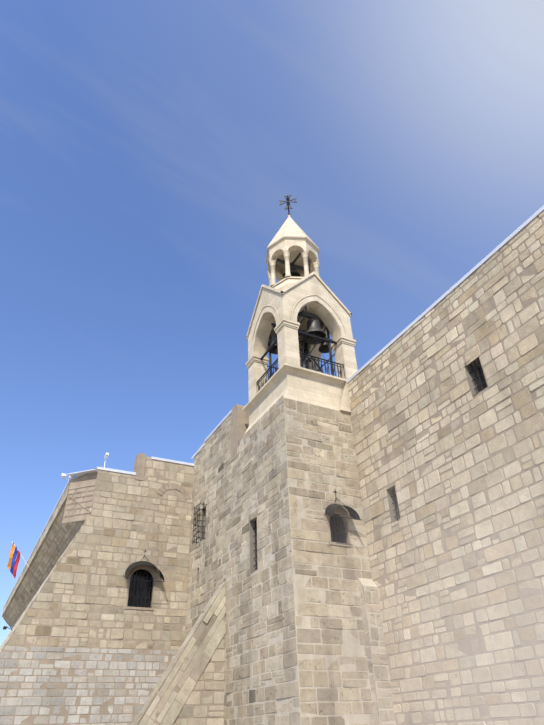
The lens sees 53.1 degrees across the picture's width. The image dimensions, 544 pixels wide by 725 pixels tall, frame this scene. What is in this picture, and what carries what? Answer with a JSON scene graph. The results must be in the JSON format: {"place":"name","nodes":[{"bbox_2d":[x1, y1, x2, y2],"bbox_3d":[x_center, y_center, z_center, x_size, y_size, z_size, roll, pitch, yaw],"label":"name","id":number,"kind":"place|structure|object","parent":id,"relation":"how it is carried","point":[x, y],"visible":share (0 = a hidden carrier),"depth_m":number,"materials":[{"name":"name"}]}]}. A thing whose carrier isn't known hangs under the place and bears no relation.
{"place":"outdoors","nodes":[
{"label":"outdoors","id":0,"kind":"place"},
{"bbox_2d":[2,486,68,615],"bbox_3d":[-16.150,13.543,35.634,0.001,0.800,30.000,15,-38,-23],"label":"joint","id":1,"kind":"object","parent":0,"point":[41,542],"depth_m":30.10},
{"bbox_2d":[156,590,224,724],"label":"stone wall","id":2,"kind":"structure","parent":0,"point":[194,697],"depth_m":18.04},
{"bbox_2d":[139,586,225,724],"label":"sloped buttress","id":3,"kind":"structure","parent":2,"relation":"on","point":[173,712],"depth_m":18.31,"materials":[{"name":"beige stone"}]},
{"bbox_2d":[132,582,225,724],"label":"buttress edge","id":4,"kind":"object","parent":3,"relation":"on","point":[157,687],"depth_m":18.53,"materials":[{"name":"beige stone"}]},
{"bbox_2d":[137,582,225,724],"bbox_3d":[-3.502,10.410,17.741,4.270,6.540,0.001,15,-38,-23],"label":"mortar joints","id":5,"kind":"object","parent":3,"relation":"attached to","point":[177,689],"depth_m":18.16,"materials":[{"name":"beige concrete"}]},
{"bbox_2d":[176,638,224,724],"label":"mortar joints","id":6,"kind":"object","parent":2,"relation":"attached to","point":[218,667],"depth_m":18.13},
{"bbox_2d":[0,0,543,645],"label":"sky","id":7,"kind":"structure","parent":0,"point":[150,150],"materials":[{"name":"blue"}]},
{"bbox_2d":[3,205,543,607],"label":"metal copings","id":8,"kind":"object","parent":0,"point":[446,293],"depth_m":19.89,"materials":[{"name":"silver metal"}]},
{"bbox_2d":[61,453,108,481],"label":"floodlights","id":9,"kind":"object","parent":8,"relation":"on","point":[63,475],"depth_m":25.25,"materials":[{"name":"white metal"}]},
{"bbox_2d":[124,358,486,607],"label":"window grilles","id":10,"kind":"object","parent":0,"point":[330,508],"depth_m":19.09,"materials":[{"name":"grey metal"}]},
{"bbox_2d":[127,366,486,607],"bbox_3d":[0.893,5.528,19.962,2.299,4.200,17.159,31,-47,-39],"label":"window glass","id":11,"kind":"object","parent":10,"relation":"attached to","point":[151,579],"depth_m":23.20,"materials":[{"name":"black glass"}]},
{"bbox_2d":[150,357,487,607],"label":"window reveals","id":12,"kind":"object","parent":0,"point":[470,377],"depth_m":17.88,"materials":[{"name":"beige stone"}]},
{"label":"ground","id":13,"kind":"structure","parent":0,"visible":0},
{"bbox_2d":[0,456,193,724],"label":"wall","id":14,"kind":"structure","parent":13,"relation":"on","point":[67,578],"depth_m":21.90,"materials":[{"name":"stone"}]},
{"bbox_2d":[0,514,89,651],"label":"wall edge","id":15,"kind":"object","parent":14,"relation":"attached to","point":[6,640],"depth_m":23.79,"materials":[{"name":"stone"}]},
{"bbox_2d":[3,499,84,627],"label":"mortar joints","id":16,"kind":"object","parent":15,"relation":"on","point":[67,526],"depth_m":30.86,"materials":[{"name":"beige concrete"}]},
{"bbox_2d":[2,495,88,628],"bbox_3d":[-15.465,14.090,35.045,1.005,1.006,30.881,15,-38,-23],"label":"buttress weathering","id":17,"kind":"object","parent":15,"relation":"on","point":[46,557],"depth_m":31.96,"materials":[{"name":"stone"}]},
{"bbox_2d":[2,481,69,614],"bbox_3d":[-16.155,13.539,35.630,0.045,0.785,29.973,15,-38,-23],"label":"buttress edge","id":18,"kind":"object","parent":17,"relation":"attached to","point":[54,515],"depth_m":30.83,"materials":[{"name":"stone"}]},
{"bbox_3d":[-15.650,11.895,33.812,1.276,1.423,0.035,15,-38,-23],"label":"flag pole","id":19,"kind":"object","parent":18,"relation":"attached to","visible":0},
{"bbox_2d":[7,542,14,569],"bbox_3d":[-16.056,11.927,33.501,0.234,1.700,0.114,15,-38,-23],"label":"flag cloth","id":20,"kind":"object","parent":19,"relation":"hanging from","point":[11,556],"depth_m":33.48,"materials":[{"name":"orange fabric"}]},
{"bbox_2d":[10,547,17,574],"bbox_3d":[-15.871,12.155,33.456,0.235,1.700,0.115,15,-38,-23],"label":"flag cloth","id":21,"kind":"object","parent":19,"relation":"hanging from","point":[13,560],"depth_m":33.43,"materials":[{"name":"blue fabric"}]},
{"bbox_2d":[13,550,20,577],"bbox_3d":[-15.687,12.386,33.413,0.234,1.700,0.113,15,-38,-23],"label":"flag cloth","id":22,"kind":"object","parent":19,"relation":"hanging from","point":[16,564],"depth_m":33.39,"materials":[{"name":"red fabric"}]},
{"bbox_2d":[63,468,96,520],"bbox_3d":[-8.586,5.966,24.439,1.399,2.375,0.069,-12,-36,13],"label":"joint","id":23,"kind":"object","parent":14,"relation":"attached to","point":[83,497],"depth_m":24.40,"materials":[{"name":"concrete"}]},
{"bbox_2d":[62,469,97,523],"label":"stone wall","id":24,"kind":"structure","parent":23,"relation":"attached to","point":[86,482],"depth_m":24.34,"materials":[{"name":"beige stone"}]},
{"bbox_2d":[157,483,190,498],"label":"blocked arch voussoirs","id":25,"kind":"object","parent":14,"relation":"attached to","point":[164,488],"depth_m":26.11,"materials":[{"name":"beige stone"}]},
{"bbox_2d":[133,404,248,480],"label":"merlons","id":26,"kind":"object","parent":14,"relation":"on","point":[239,421],"depth_m":23.57,"materials":[{"name":"beige stone"}]},
{"bbox_2d":[124,509,352,609],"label":"window surrounds","id":27,"kind":"object","parent":14,"relation":"attached to","point":[151,570],"depth_m":22.36,"materials":[{"name":"beige stone"}]},
{"bbox_2d":[185,395,300,724],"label":"stone wall","id":28,"kind":"structure","parent":13,"relation":"on","point":[284,690],"depth_m":18.89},
{"bbox_2d":[185,402,300,724],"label":"mortar joints","id":29,"kind":"object","parent":28,"relation":"attached to","point":[270,556],"depth_m":18.89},
{"bbox_2d":[284,398,378,724],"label":"stone wall","id":30,"kind":"structure","parent":13,"relation":"on","point":[328,637],"depth_m":16.92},
{"bbox_2d":[243,215,357,432],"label":"bell tower","id":31,"kind":"structure","parent":30,"relation":"on","point":[282,303],"depth_m":23.46,"materials":[{"name":"beige stone"}]},
{"bbox_2d":[268,251,319,286],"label":"columns","id":32,"kind":"structure","parent":31,"relation":"on","point":[271,275],"depth_m":25.77,"materials":[{"name":"white stone"}]},
{"bbox_2d":[256,195,344,390],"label":"ironwork bell tower","id":33,"kind":"structure","parent":31,"relation":"on","point":[288,200],"depth_m":22.58,"materials":[{"name":"grey metal"}]},
{"bbox_2d":[269,266,331,363],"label":"bells","id":34,"kind":"object","parent":31,"relation":"on","point":[313,326],"depth_m":23.82,"materials":[{"name":"grey metal"}]},
{"bbox_2d":[268,305,333,376],"bbox_3d":[1.257,-0.283,23.808,2.800,4.125,2.944,15,-38,-23],"label":"bell frame","id":35,"kind":"object","parent":31,"relation":"on","point":[305,314],"depth_m":23.98,"materials":[{"name":"black metal"}]},
{"bbox_2d":[276,253,329,368],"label":"beams","id":36,"kind":"structure","parent":31,"relation":"attached to","point":[292,263],"depth_m":26.93,"materials":[{"name":"metal"}]},
{"bbox_2d":[284,398,379,724],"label":"mortar joints","id":37,"kind":"object","parent":30,"relation":"attached to","point":[351,646],"depth_m":16.55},
{"bbox_2d":[358,578,376,586],"bbox_3d":[3.174,6.974,17.263,0.900,0.300,0.220,15,-38,-23],"label":"stone ledge","id":38,"kind":"object","parent":30,"relation":"attached to","point":[366,582],"depth_m":17.16,"materials":[{"name":"beige stone"}]},
{"bbox_2d":[359,585,378,718],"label":"mortar joints","id":39,"kind":"object","parent":13,"relation":"on","point":[373,696],"depth_m":15.59,"materials":[{"name":"beige concrete"}]},
{"bbox_2d":[359,587,379,724],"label":"buttress side","id":40,"kind":"structure","parent":13,"relation":"on","point":[368,649],"depth_m":15.94,"materials":[{"name":"stone"}]},
{"bbox_2d":[347,210,543,724],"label":"wall","id":41,"kind":"structure","parent":13,"relation":"on","point":[523,430],"depth_m":14.85,"materials":[{"name":"stone"}]},
{"bbox_2d":[363,585,395,724],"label":"mortar joints","id":42,"kind":"object","parent":41,"relation":"attached to","point":[374,649],"depth_m":15.96,"materials":[{"name":"beige concrete"}]},
{"bbox_2d":[364,587,395,724],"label":"corner buttress","id":43,"kind":"structure","parent":41,"relation":"attached to","point":[381,673],"depth_m":15.84,"materials":[{"name":"stone"}]}
]}

